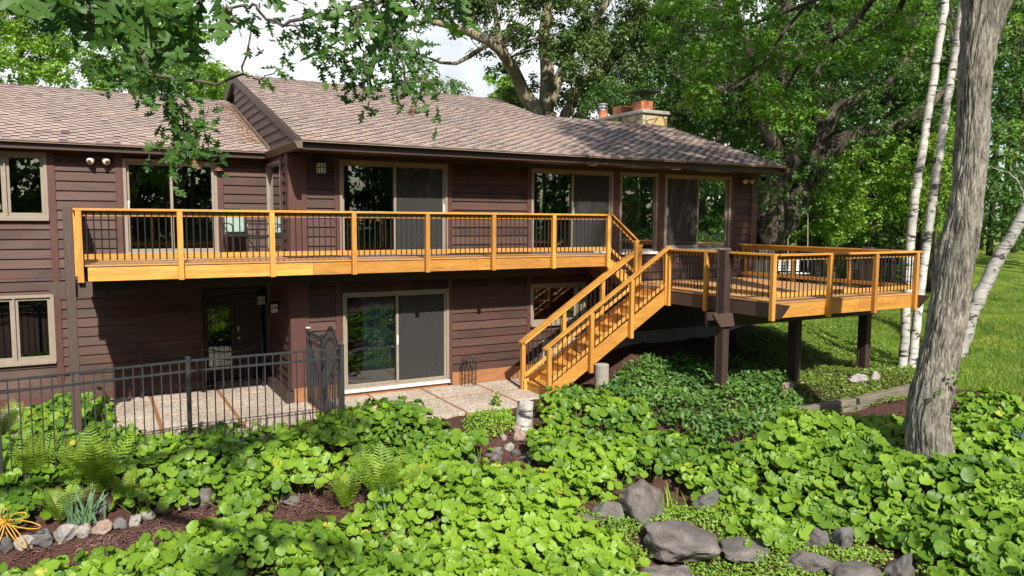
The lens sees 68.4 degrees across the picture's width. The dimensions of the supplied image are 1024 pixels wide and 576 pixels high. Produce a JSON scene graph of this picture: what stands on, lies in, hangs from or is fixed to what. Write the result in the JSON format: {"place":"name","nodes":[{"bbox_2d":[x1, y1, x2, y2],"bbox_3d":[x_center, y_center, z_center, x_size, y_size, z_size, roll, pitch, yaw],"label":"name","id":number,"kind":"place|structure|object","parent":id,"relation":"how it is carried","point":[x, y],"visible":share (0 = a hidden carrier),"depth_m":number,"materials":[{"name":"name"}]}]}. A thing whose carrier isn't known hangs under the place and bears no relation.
{"place":"outdoors","nodes":[
{"label":"outdoors","id":0,"kind":"place"},
{"bbox_2d":[0,377,541,479],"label":"patio","id":1,"kind":"structure","parent":0,"point":[464,402],"depth_m":15.25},
{"bbox_2d":[14,383,519,480],"bbox_3d":[-5.224,2.503,14.789,13.110,0.216,4.460,-2,6,-29],"label":"patio divider","id":2,"kind":"object","parent":1,"relation":"on","point":[220,394],"visible":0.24,"depth_m":14.98,"materials":[{"name":"brown wood"}]},
{"bbox_2d":[138,333,264,397],"bbox_3d":[-6.638,1.656,16.242,2.500,1.190,0.050,-2,6,-29],"label":"iron fence","id":3,"kind":"object","parent":2,"relation":"on","point":[202,356],"visible":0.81,"depth_m":16.20,"materials":[{"name":"black metal"}]},
{"bbox_2d":[306,327,324,412],"bbox_3d":[-3.869,1.611,14.865,0.080,1.555,1.200,-2,6,-29],"label":"fence panel","id":4,"kind":"object","parent":2,"relation":"on","point":[310,342],"visible":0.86,"depth_m":14.97,"materials":[{"name":"metal"}]},
{"bbox_2d":[41,207,611,432],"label":"deck","id":5,"kind":"structure","parent":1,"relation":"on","point":[140,271],"depth_m":14.16,"materials":[{"name":"brown wood"}]},
{"bbox_2d":[221,208,257,251],"bbox_3d":[-5.808,-1.193,16.020,0.568,0.995,0.652,-4,7,-43],"label":"patio chair","id":6,"kind":"object","parent":5,"relation":"on","point":[231,235],"visible":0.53,"depth_m":16.00,"materials":[{"name":"black metal"}]},
{"bbox_2d":[225,217,244,233],"bbox_3d":[-5.939,-1.369,16.144,0.420,0.400,0.110,-4,7,-43],"label":"chair cushion","id":7,"kind":"object","parent":6,"relation":"on","point":[236,225],"visible":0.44,"depth_m":16.11,"materials":[{"name":"fabric"}]},
{"bbox_2d":[247,208,283,256],"bbox_3d":[-5.073,-1.148,15.566,0.652,0.995,0.568,-4,7,-42],"label":"patio chair","id":8,"kind":"object","parent":5,"relation":"on","point":[280,235],"visible":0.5,"depth_m":15.51,"materials":[{"name":"black metal"}]},
{"bbox_2d":[275,217,280,233],"bbox_3d":[-4.929,-1.321,15.679,0.110,0.400,0.420,-4,7,-42],"label":"chair cushion","id":9,"kind":"object","parent":8,"relation":"on","point":[279,226],"visible":0.24,"depth_m":15.53,"materials":[{"name":"fabric"}]},
{"bbox_2d":[461,354,476,386],"bbox_3d":[-0.973,1.845,16.986,0.350,0.725,0.350,-2,6,-29],"label":"wire trellis","id":10,"kind":"object","parent":1,"relation":"on","point":[469,364],"visible":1,"depth_m":17.01,"materials":[{"name":"black metal"}]},
{"bbox_2d":[518,244,672,396],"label":"deck stairs","id":11,"kind":"structure","parent":1,"relation":"on","point":[595,342],"depth_m":16.72,"materials":[{"name":"brown wood"}]},
{"bbox_2d":[0,229,1023,575],"bbox_3d":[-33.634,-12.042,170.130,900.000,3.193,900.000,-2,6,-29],"label":"ground","id":12,"kind":"structure","parent":0,"point":[616,359],"depth_m":13.12,"materials":[{"name":"plant"}]},
{"bbox_2d":[0,536,13,552],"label":"edging stone","id":13,"kind":"object","parent":12,"relation":"on","point":[6,544],"visible":0.96,"depth_m":9.53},
{"bbox_2d":[0,398,34,434],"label":"fern","id":14,"kind":"object","parent":12,"relation":"on","point":[13,408],"visible":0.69,"depth_m":12.97,"materials":[{"name":"green plant"}]},
{"bbox_2d":[0,508,40,548],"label":"garden spinner","id":15,"kind":"object","parent":12,"relation":"on","point":[3,522],"visible":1,"depth_m":9.56,"materials":[{"name":"yellow metal"}]},
{"bbox_2d":[13,535,33,550],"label":"edging stone","id":16,"kind":"object","parent":12,"relation":"on","point":[28,539],"visible":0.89,"depth_m":9.62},
{"bbox_2d":[4,425,78,487],"bbox_3d":[-6.696,2.445,10.751,0.995,0.937,1.099,-2,6,-29],"label":"fern","id":17,"kind":"object","parent":12,"relation":"on","point":[28,456],"visible":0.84,"depth_m":10.77,"materials":[{"name":"green plant"}]},
{"bbox_2d":[31,528,52,547],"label":"edging stone","id":18,"kind":"object","parent":12,"relation":"on","point":[43,538],"visible":0.98,"depth_m":9.71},
{"bbox_2d":[0,1,100,87],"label":"linden tree","id":19,"kind":"object","parent":12,"relation":"on","point":[23,41],"visible":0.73,"depth_m":37.54,"materials":[{"name":"green plant"}]},
{"bbox_2d":[28,477,97,523],"bbox_3d":[-6.072,2.909,10.182,0.662,0.572,0.870,1,5,9],"label":"fern","id":20,"kind":"object","parent":12,"relation":"on","point":[54,507],"visible":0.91,"depth_m":10.17,"materials":[{"name":"green plant"}]},
{"bbox_2d":[53,524,78,544],"bbox_3d":[-5.853,3.215,9.907,0.240,0.253,0.265,3,6,24],"label":"edging stone","id":21,"kind":"object","parent":12,"relation":"on","point":[63,533],"visible":1,"depth_m":9.82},
{"bbox_2d":[45,436,104,484],"bbox_3d":[-6.362,2.521,10.927,0.751,0.716,0.678,-1,5,-12],"label":"fern","id":22,"kind":"object","parent":12,"relation":"on","point":[73,467],"visible":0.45,"depth_m":10.88,"materials":[{"name":"green plant"}]},
{"bbox_2d":[52,483,107,525],"bbox_3d":[-5.829,2.957,10.202,0.689,0.530,0.803,-2,6,-29],"label":"iris clump","id":23,"kind":"object","parent":12,"relation":"on","point":[86,514],"visible":0.91,"depth_m":10.20,"materials":[{"name":"green plant"}]},
{"bbox_2d":[76,523,90,537],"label":"edging stone","id":24,"kind":"object","parent":12,"relation":"on","point":[84,530],"visible":1,"depth_m":9.93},
{"bbox_2d":[62,427,138,496],"bbox_3d":[-5.860,2.492,10.762,1.038,1.026,1.157,-2,6,-29],"label":"fern","id":25,"kind":"object","parent":12,"relation":"on","point":[90,463],"visible":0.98,"depth_m":10.71,"materials":[{"name":"green plant"}]},
{"bbox_2d":[91,519,112,534],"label":"edging stone","id":26,"kind":"object","parent":12,"relation":"on","point":[102,527],"visible":1,"depth_m":10.02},
{"bbox_2d":[94,499,117,515],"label":"boulder","id":27,"kind":"object","parent":12,"relation":"on","point":[99,511],"visible":0.64,"depth_m":10.51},
{"bbox_2d":[112,517,127,529],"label":"edging stone","id":28,"kind":"object","parent":12,"relation":"on","point":[120,523],"visible":1,"depth_m":10.14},
{"bbox_2d":[108,463,156,509],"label":"fern","id":29,"kind":"object","parent":12,"relation":"on","point":[129,482],"visible":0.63,"depth_m":10.69,"materials":[{"name":"green plant"}]},
{"bbox_2d":[129,514,141,526],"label":"edging stone","id":30,"kind":"object","parent":12,"relation":"on","point":[134,520],"visible":0.91,"depth_m":10.26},
{"bbox_2d":[60,0,228,99],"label":"linden tree","id":31,"kind":"object","parent":12,"relation":"on","point":[99,85],"visible":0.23,"depth_m":39.19,"materials":[{"name":"green plant"}]},
{"bbox_2d":[140,509,155,520],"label":"edging stone","id":32,"kind":"object","parent":12,"relation":"on","point":[150,515],"visible":0.93,"depth_m":10.43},
{"bbox_2d":[155,503,171,514],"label":"edging stone","id":33,"kind":"object","parent":12,"relation":"on","point":[162,512],"visible":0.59,"depth_m":10.61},
{"bbox_2d":[0,344,344,486],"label":"metal fence","id":34,"kind":"object","parent":12,"relation":"on","point":[188,370],"visible":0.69,"depth_m":11.98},
{"bbox_2d":[321,326,339,414],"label":"garden gate","id":35,"kind":"structure","parent":34,"relation":"attached to","point":[328,339],"depth_m":13.89,"materials":[{"name":"metal"}]},
{"bbox_2d":[171,495,193,509],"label":"edging stone","id":36,"kind":"object","parent":12,"relation":"on","point":[185,506],"visible":0.45,"depth_m":10.79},
{"bbox_2d":[196,488,214,505],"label":"edging stone","id":37,"kind":"object","parent":12,"relation":"on","point":[205,494],"visible":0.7,"depth_m":10.91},
{"bbox_2d":[177,59,260,99],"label":"linden tree","id":38,"kind":"object","parent":12,"relation":"on","point":[226,73],"visible":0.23,"depth_m":40.40,"materials":[{"name":"green plant"}]},
{"bbox_2d":[0,0,481,197],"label":"oak tree","id":39,"kind":"object","parent":12,"relation":"on","point":[149,41],"visible":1,"depth_m":6.18,"materials":[{"name":"green plant"}]},
{"bbox_2d":[280,495,299,505],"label":"boulder","id":40,"kind":"object","parent":12,"relation":"on","point":[290,500],"visible":0.98,"depth_m":11.09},
{"bbox_2d":[313,461,364,509],"bbox_3d":[-2.510,2.929,10.951,0.757,0.656,1.020,0,5,-5],"label":"fern","id":41,"kind":"object","parent":12,"relation":"on","point":[345,496],"visible":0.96,"depth_m":10.95,"materials":[{"name":"green plant"}]},
{"bbox_2d":[340,443,414,505],"bbox_3d":[-1.861,2.793,10.954,1.106,0.943,0.954,1,5,11],"label":"fern","id":42,"kind":"object","parent":12,"relation":"on","point":[378,476],"visible":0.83,"depth_m":11.02,"materials":[{"name":"green plant"}]},
{"bbox_2d":[361,481,412,521],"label":"grass clump","id":43,"kind":"object","parent":12,"relation":"on","point":[383,503],"visible":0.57,"depth_m":10.83,"materials":[{"name":"green plant"}]},
{"bbox_2d":[0,72,790,408],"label":"house","id":44,"kind":"structure","parent":12,"relation":"on","point":[656,186],"depth_m":17.03,"materials":[{"name":"wood"}]},
{"bbox_2d":[0,151,48,220],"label":"casement window","id":45,"kind":"structure","parent":44,"relation":"in","point":[7,215],"depth_m":14.55,"materials":[{"name":"beige wood"}]},
{"bbox_2d":[0,294,56,367],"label":"casement window","id":46,"kind":"structure","parent":44,"relation":"in","point":[16,360],"depth_m":14.79,"materials":[{"name":"beige wood"}]},
{"bbox_2d":[86,156,109,164],"bbox_3d":[-8.269,-2.550,15.065,0.419,0.183,0.227,-2,6,-29],"label":"floodlight","id":47,"kind":"object","parent":44,"relation":"attached to","point":[105,161],"visible":1,"depth_m":15.06,"materials":[{"name":"white metal"}]},
{"bbox_2d":[122,158,218,253],"bbox_3d":[-7.177,-1.682,15.914,1.815,2.010,0.210,-2,6,-29],"label":"sliding door","id":48,"kind":"structure","parent":44,"relation":"in","point":[125,161],"depth_m":15.87,"materials":[{"name":"beige wood"}]},
{"bbox_2d":[234,291,262,377],"bbox_3d":[-6.163,1.086,17.678,0.625,2.015,0.130,-2,6,-29],"label":"entry door","id":49,"kind":"structure","parent":44,"relation":"in","point":[248,315],"depth_m":17.65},
{"bbox_2d":[255,293,265,304],"bbox_3d":[-5.867,0.261,17.600,0.200,0.265,0.200,-2,6,-29],"label":"wall lantern","id":50,"kind":"object","parent":44,"relation":"attached to","point":[260,298],"depth_m":17.54,"materials":[{"name":"black metal"}]},
{"bbox_2d":[268,301,278,313],"bbox_3d":[-5.120,0.412,16.181,0.200,0.265,0.200,-2,6,-29],"label":"wall lantern","id":51,"kind":"object","parent":44,"relation":"attached to","point":[273,307],"depth_m":16.12,"materials":[{"name":"black metal"}]},
{"bbox_2d":[266,160,280,250],"bbox_3d":[-5.075,-1.745,16.254,0.145,1.920,1.410,-2,6,-29],"label":"picture window","id":52,"kind":"structure","parent":44,"relation":"in","point":[273,168],"depth_m":16.45,"materials":[{"name":"beige wood"}]},
{"bbox_2d":[315,160,326,173],"bbox_3d":[-3.839,-2.430,15.152,0.200,0.265,0.200,-2,6,-29],"label":"wall lantern","id":53,"kind":"object","parent":44,"relation":"attached to","point":[320,166],"depth_m":15.09,"materials":[{"name":"black metal"}]},
{"bbox_2d":[362,295,405,382],"bbox_3d":[-2.475,1.097,16.871,1.780,2.100,0.070,-2,6,-29],"label":"curtain","id":54,"kind":"object","parent":44,"relation":"hanging from","point":[378,338],"visible":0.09,"depth_m":16.62,"materials":[{"name":"fabric"}]},
{"bbox_2d":[339,159,447,256],"bbox_3d":[-2.499,-1.672,16.113,2.425,2.030,0.210,-2,6,-29],"label":"sliding door","id":55,"kind":"structure","parent":44,"relation":"in","point":[417,187],"depth_m":16.30,"materials":[{"name":"grey glass"}]},
{"bbox_2d":[342,288,449,393],"bbox_3d":[-2.489,1.110,16.376,2.425,2.120,0.210,-2,6,-29],"label":"sliding door","id":56,"kind":"structure","parent":44,"relation":"in","point":[421,316],"depth_m":16.57,"materials":[{"name":"grey glass"}]},
{"bbox_2d":[160,101,647,142],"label":"leaf litter","id":57,"kind":"object","parent":44,"relation":"on","point":[241,120],"visible":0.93,"depth_m":18.50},
{"bbox_2d":[531,282,585,326],"bbox_3d":[1.115,0.386,18.321,1.585,1.020,0.210,-2,6,-29],"label":"basement window","id":58,"kind":"structure","parent":44,"relation":"in","point":[569,320],"depth_m":18.37,"materials":[{"name":"beige wood"}]},
{"bbox_2d":[531,168,613,253],"bbox_3d":[1.473,-1.846,18.315,2.375,2.030,0.210,-2,6,-29],"label":"sliding door","id":59,"kind":"structure","parent":44,"relation":"in","point":[591,192],"depth_m":18.49,"materials":[{"name":"beige wood"}]},
{"bbox_2d":[619,172,657,254],"bbox_3d":[3.223,-1.902,19.287,1.220,2.070,0.210,-2,6,-29],"label":"picture window","id":60,"kind":"structure","parent":44,"relation":"in","point":[653,250],"depth_m":19.48,"materials":[{"name":"beige wood"}]},
{"bbox_2d":[664,174,731,250],"bbox_3d":[4.987,-2.009,20.262,2.355,2.010,0.210,-2,6,-29],"label":"sliding door","id":61,"kind":"structure","parent":44,"relation":"in","point":[697,212],"depth_m":20.26,"materials":[{"name":"grey glass"}]},
{"bbox_2d":[387,460,434,502],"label":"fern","id":62,"kind":"object","parent":12,"relation":"on","point":[401,486],"visible":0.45,"depth_m":11.12,"materials":[{"name":"green plant"}]},
{"bbox_2d":[385,63,472,95],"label":"linden tree","id":63,"kind":"object","parent":12,"relation":"on","point":[420,77],"visible":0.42,"depth_m":50.48,"materials":[{"name":"green plant"}]},
{"bbox_2d":[0,401,968,573],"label":"mulch","id":64,"kind":"object","parent":12,"relation":"on","point":[177,520],"visible":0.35,"depth_m":10.56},
{"bbox_2d":[484,447,502,461],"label":"boulder","id":65,"kind":"object","parent":12,"relation":"on","point":[496,453],"visible":0.81,"depth_m":12.95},
{"bbox_2d":[489,391,502,406],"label":"weed","id":66,"kind":"object","parent":12,"relation":"on","point":[494,401],"visible":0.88,"depth_m":15.16,"materials":[{"name":"green plant"}]},
{"bbox_2d":[483,70,534,109],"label":"linden tree","id":67,"kind":"object","parent":12,"relation":"on","point":[501,83],"visible":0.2,"depth_m":44.74,"materials":[{"name":"green plant"}]},
{"bbox_2d":[504,442,513,450],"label":"cobble","id":68,"kind":"object","parent":12,"relation":"on","point":[509,446],"visible":1,"depth_m":13.34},
{"bbox_2d":[0,382,1023,575],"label":"leafy ground cover","id":69,"kind":"object","parent":12,"relation":"on","point":[984,541],"visible":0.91,"depth_m":11.12,"materials":[{"name":"green plant"}]},
{"bbox_2d":[513,430,525,440],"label":"cobble","id":70,"kind":"object","parent":12,"relation":"on","point":[519,435],"visible":0.93,"depth_m":13.63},
{"bbox_2d":[516,400,532,430],"bbox_3d":[0.226,2.386,14.083,0.357,0.544,0.326,-2,6,-29],"label":"birch stump","id":71,"kind":"object","parent":12,"relation":"on","point":[524,417],"visible":0.89,"depth_m":13.96,"materials":[{"name":"white wood"}]},
{"bbox_2d":[519,452,540,462],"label":"boulder","id":72,"kind":"object","parent":12,"relation":"on","point":[525,457],"visible":0.46,"depth_m":13.10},
{"bbox_2d":[368,0,701,238],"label":"oak tree","id":73,"kind":"object","parent":12,"relation":"on","point":[594,36],"visible":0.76,"depth_m":31.34,"materials":[{"name":"green plant"}]},
{"bbox_2d":[595,363,608,395],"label":"concrete pier","id":74,"kind":"structure","parent":12,"relation":"on","point":[601,373],"depth_m":16.09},
{"bbox_2d":[588,501,623,522],"bbox_3d":[1.374,3.403,11.275,0.626,0.414,0.418,0,5,-6],"label":"boulder","id":75,"kind":"object","parent":12,"relation":"on","point":[612,508],"visible":0.61,"depth_m":11.18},
{"bbox_2d":[620,479,665,527],"bbox_3d":[2.024,3.280,11.458,0.572,0.788,0.939,5,7,45],"label":"boulder","id":76,"kind":"object","parent":12,"relation":"on","point":[640,499],"visible":0.75,"depth_m":11.17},
{"bbox_2d":[570,60,758,152],"bbox_3d":[5.704,-4.166,28.873,7.053,9.279,4.443,0,5,-5],"label":"spruce tree","id":77,"kind":"object","parent":12,"relation":"on","point":[611,99],"visible":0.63,"depth_m":27.83,"materials":[{"name":"green plant"}]},
{"bbox_2d":[643,565,692,575],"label":"boulder","id":78,"kind":"object","parent":12,"relation":"on","point":[666,570],"visible":0.88,"depth_m":9.55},
{"bbox_2d":[656,480,687,515],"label":"daylily clump","id":79,"kind":"object","parent":12,"relation":"on","point":[671,500],"visible":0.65,"depth_m":11.65,"materials":[{"name":"green plant"}]},
{"bbox_2d":[643,520,720,562],"bbox_3d":[2.356,3.560,10.419,1.063,0.466,0.991,2,5,20],"label":"boulder","id":80,"kind":"object","parent":12,"relation":"on","point":[673,541],"visible":0.99,"depth_m":10.20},
{"bbox_2d":[461,406,932,575],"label":"lime creeper","id":81,"kind":"object","parent":12,"relation":"on","point":[499,414],"visible":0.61,"depth_m":10.52,"materials":[{"name":"green plant"}]},
{"bbox_2d":[596,348,806,445],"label":"shade undergrowth","id":82,"kind":"object","parent":12,"relation":"on","point":[622,388],"visible":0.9,"depth_m":15.28,"materials":[{"name":"green plant"}]},
{"bbox_2d":[692,486,722,511],"bbox_3d":[3.133,3.294,11.760,0.765,0.325,0.431,-5,7,-44],"label":"boulder","id":83,"kind":"object","parent":12,"relation":"on","point":[709,499],"visible":0.59,"depth_m":11.58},
{"bbox_2d":[721,399,748,433],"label":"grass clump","id":84,"kind":"object","parent":12,"relation":"on","point":[740,427],"visible":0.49,"depth_m":13.96,"materials":[{"name":"green plant"}]},
{"bbox_2d":[720,536,768,565],"bbox_3d":[3.191,3.627,10.373,0.636,0.216,0.782,1,5,12],"label":"boulder","id":85,"kind":"object","parent":12,"relation":"on","point":[735,549],"visible":0.89,"depth_m":10.24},
{"bbox_2d":[745,373,782,400],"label":"shrub","id":86,"kind":"object","parent":12,"relation":"on","point":[759,382],"visible":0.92,"depth_m":15.29,"materials":[{"name":"green plant"}]},
{"bbox_2d":[612,244,929,395],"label":"deck","id":87,"kind":"structure","parent":12,"relation":"on","point":[727,297],"depth_m":15.91,"materials":[{"name":"brown wood"}]},
{"bbox_2d":[588,213,639,294],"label":"deck steps","id":88,"kind":"structure","parent":87,"relation":"on","point":[596,272],"depth_m":17.80,"materials":[{"name":"brown wood"}]},
{"bbox_2d":[781,382,794,392],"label":"boulder","id":89,"kind":"object","parent":12,"relation":"on","point":[786,385],"visible":0.56,"depth_m":15.99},
{"bbox_2d":[655,0,959,280],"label":"oak tree","id":90,"kind":"object","parent":12,"relation":"on","point":[779,219],"visible":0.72,"depth_m":23.71,"materials":[{"name":"green plant"}]},
{"bbox_2d":[778,207,807,273],"bbox_3d":[9.022,-2.262,23.987,0.888,3.618,0.372,0,5,0],"label":"tree swing","id":91,"kind":"object","parent":90,"relation":"hanging from","point":[797,260],"visible":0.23,"depth_m":24.26,"materials":[{"name":"wicker"}]},
{"bbox_2d":[783,550,835,572],"bbox_3d":[3.955,3.631,10.011,0.589,0.253,0.608,5,7,41],"label":"boulder","id":92,"kind":"object","parent":12,"relation":"on","point":[812,562],"visible":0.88,"depth_m":9.87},
{"bbox_2d":[804,527,829,547],"bbox_3d":[4.299,3.545,10.581,0.372,0.300,0.271,-4,7,-42],"label":"boulder","id":93,"kind":"object","parent":12,"relation":"on","point":[818,537],"visible":0.78,"depth_m":10.51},
{"bbox_2d":[611,0,1023,291],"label":"wood","id":94,"kind":"object","parent":12,"relation":"on","point":[992,224],"visible":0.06,"depth_m":33.91,"materials":[{"name":"green plant"}]},
{"bbox_2d":[735,321,915,413],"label":"grass","id":95,"kind":"structure","parent":12,"relation":"on","point":[807,326],"depth_m":18.64,"materials":[{"name":"green plant"}]},
{"bbox_2d":[640,0,1012,479],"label":"shade tree","id":96,"kind":"object","parent":12,"relation":"on","point":[928,426],"visible":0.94,"depth_m":12.29,"materials":[{"name":"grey plant"}]},
{"bbox_2d":[768,384,909,418],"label":"retaining wall","id":97,"kind":"structure","parent":12,"relation":"on","point":[868,398],"depth_m":15.30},
{"bbox_2d":[830,527,852,549],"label":"boulder","id":98,"kind":"object","parent":12,"relation":"on","point":[842,537],"visible":0.85,"depth_m":10.39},
{"bbox_2d":[825,559,881,575],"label":"boulder","id":99,"kind":"object","parent":12,"relation":"on","point":[851,568],"visible":0.98,"depth_m":9.64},
{"bbox_2d":[784,130,924,286],"bbox_3d":[12.302,-2.436,28.105,5.382,6.702,6.055,2,5,22],"label":"maple tree","id":100,"kind":"object","parent":12,"relation":"on","point":[838,229],"visible":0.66,"depth_m":26.73,"materials":[{"name":"green plant"}]},
{"bbox_2d":[795,210,919,285],"bbox_3d":[14.125,-1.606,32.193,8.393,3.886,5.141,0,5,-3],"label":"shrub","id":101,"kind":"object","parent":12,"relation":"on","point":[895,227],"visible":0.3,"depth_m":30.89,"materials":[{"name":"green plant"}]},
{"bbox_2d":[847,373,868,383],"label":"boulder","id":102,"kind":"object","parent":12,"relation":"on","point":[858,378],"visible":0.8,"depth_m":16.77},
{"bbox_2d":[870,371,880,379],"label":"boulder","id":103,"kind":"object","parent":12,"relation":"on","point":[874,375],"visible":0.89,"depth_m":17.14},
{"bbox_2d":[883,553,915,575],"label":"boulder","id":104,"kind":"object","parent":12,"relation":"on","point":[902,566],"visible":1,"depth_m":9.59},
{"bbox_2d":[895,110,954,264],"bbox_3d":[14.789,-2.746,26.250,2.401,7.431,6.064,4,6,34],"label":"maple tree","id":105,"kind":"object","parent":12,"relation":"on","point":[940,209],"visible":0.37,"depth_m":25.16,"materials":[{"name":"green plant"}]},
{"bbox_2d":[897,0,961,371],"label":"birch tree","id":106,"kind":"object","parent":12,"relation":"on","point":[909,342],"visible":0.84,"depth_m":18.04,"materials":[{"name":"white plant"}]},
{"bbox_2d":[865,0,1013,253],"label":"birch tree","id":107,"kind":"object","parent":12,"relation":"on","point":[932,36],"visible":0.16,"depth_m":28.79,"materials":[{"name":"green plant"}]},
{"bbox_2d":[961,12,1023,357],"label":"birch tree","id":108,"kind":"object","parent":12,"relation":"on","point":[983,288],"visible":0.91,"depth_m":19.18,"materials":[{"name":"white plant"}]},
{"bbox_2d":[967,474,1023,515],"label":"shrub","id":109,"kind":"object","parent":12,"relation":"on","point":[999,485],"visible":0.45,"depth_m":10.80,"materials":[{"name":"green plant"}]},
{"bbox_2d":[988,0,1023,247],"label":"shade tree","id":110,"kind":"object","parent":12,"relation":"on","point":[1012,84],"visible":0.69,"depth_m":25.91,"materials":[{"name":"green plant"}]},
{"bbox_2d":[994,429,1023,449],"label":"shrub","id":111,"kind":"object","parent":12,"relation":"on","point":[1017,435],"visible":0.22,"depth_m":12.49,"materials":[{"name":"green plant"}]},
{"bbox_2d":[0,0,1023,228],"label":"sky","id":112,"kind":"structure","parent":0,"point":[470,71],"materials":[{"name":"white"}]},
{"bbox_2d":[747,264,1023,396],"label":"lawn grass","id":113,"kind":"structure","parent":0,"point":[1009,383],"depth_m":21.20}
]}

